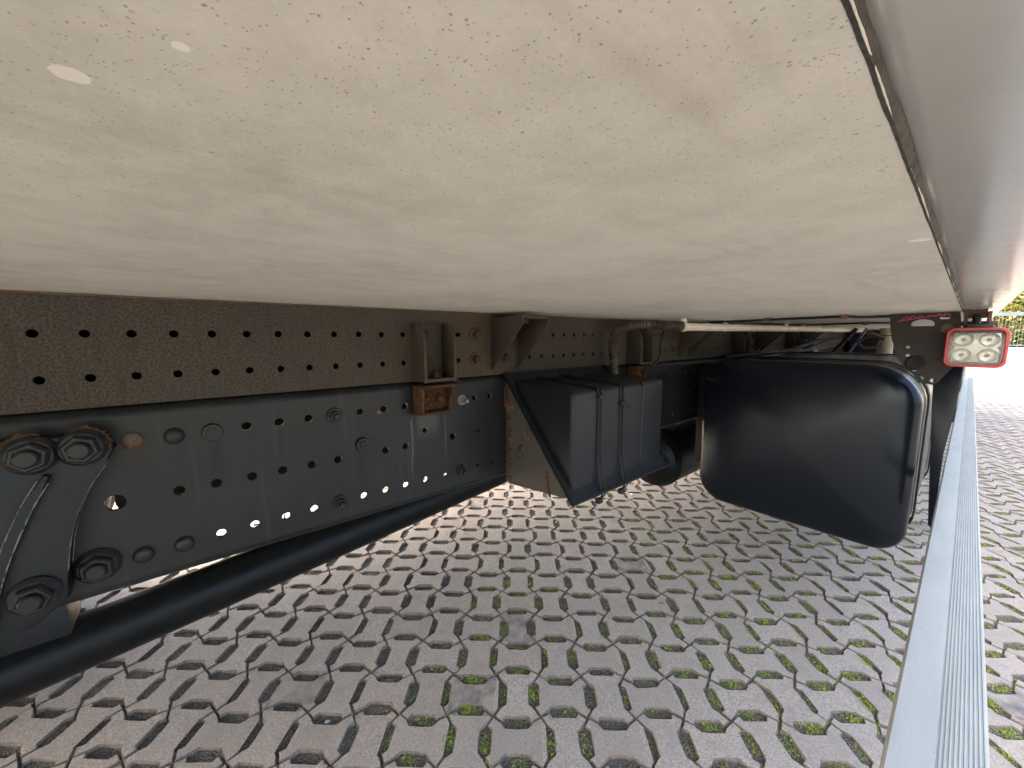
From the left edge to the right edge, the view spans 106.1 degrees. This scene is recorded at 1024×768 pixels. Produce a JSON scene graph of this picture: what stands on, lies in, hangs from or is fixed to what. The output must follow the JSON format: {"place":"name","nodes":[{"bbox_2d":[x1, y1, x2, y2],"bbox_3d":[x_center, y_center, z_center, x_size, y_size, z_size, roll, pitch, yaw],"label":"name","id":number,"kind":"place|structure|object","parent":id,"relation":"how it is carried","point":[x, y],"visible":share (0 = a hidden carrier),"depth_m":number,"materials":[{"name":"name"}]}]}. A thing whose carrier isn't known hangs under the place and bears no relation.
{"place":"outdoors","nodes":[
{"label":"outdoors","id":0,"kind":"place"},
{"bbox_2d":[0,383,1023,767],"bbox_3d":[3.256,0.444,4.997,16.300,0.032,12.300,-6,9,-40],"label":"paving","id":1,"kind":"structure","parent":0,"point":[312,683],"depth_m":1.29,"materials":[{"name":"grey concrete"}]},
{"bbox_2d":[0,0,1023,767],"bbox_3d":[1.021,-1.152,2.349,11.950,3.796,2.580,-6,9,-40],"label":"box truck","id":2,"kind":"object","parent":1,"relation":"on","point":[266,264],"visible":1,"depth_m":0.41,"materials":[{"name":"metal"}]},
{"bbox_2d":[0,453,1023,767],"bbox_3d":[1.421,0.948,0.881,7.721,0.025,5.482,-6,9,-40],"label":"moss","id":3,"kind":"object","parent":1,"relation":"on","point":[810,727],"visible":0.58,"depth_m":1.29,"materials":[{"name":"green plant"}]},
{"bbox_2d":[5,503,1022,767],"bbox_3d":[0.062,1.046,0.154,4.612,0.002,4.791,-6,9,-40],"label":"grit","id":4,"kind":"object","parent":1,"relation":"on","point":[489,665],"visible":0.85,"depth_m":1.20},
{"bbox_2d":[966,344,1023,385],"bbox_3d":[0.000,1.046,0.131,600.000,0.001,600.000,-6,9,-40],"label":"yard","id":5,"kind":"structure","parent":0,"point":[1010,371],"depth_m":10.90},
{"bbox_2d":[991,290,1023,346],"bbox_3d":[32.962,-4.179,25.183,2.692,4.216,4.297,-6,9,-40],"label":"shrub","id":6,"kind":"object","parent":5,"relation":"on","point":[1011,306],"visible":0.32,"depth_m":24.86,"materials":[{"name":"green plant"}]},
{"bbox_2d":[1013,292,1023,303],"bbox_3d":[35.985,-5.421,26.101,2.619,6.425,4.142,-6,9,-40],"label":"shrub","id":7,"kind":"object","parent":5,"relation":"on","point":[1018,298],"visible":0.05,"depth_m":26.78,"materials":[{"name":"green plant"}]},
{"bbox_2d":[1008,347,1023,352],"bbox_3d":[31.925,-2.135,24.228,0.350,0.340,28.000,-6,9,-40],"label":"kerb wall","id":8,"kind":"structure","parent":0,"point":[1015,349],"depth_m":24.20,"materials":[{"name":"concrete"}]},
{"bbox_2d":[992,312,1023,345],"bbox_3d":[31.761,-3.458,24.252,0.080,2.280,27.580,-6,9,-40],"label":"railing","id":9,"kind":"object","parent":8,"relation":"on","point":[1010,314],"visible":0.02,"depth_m":24.32,"materials":[{"name":"metal"}]}
]}

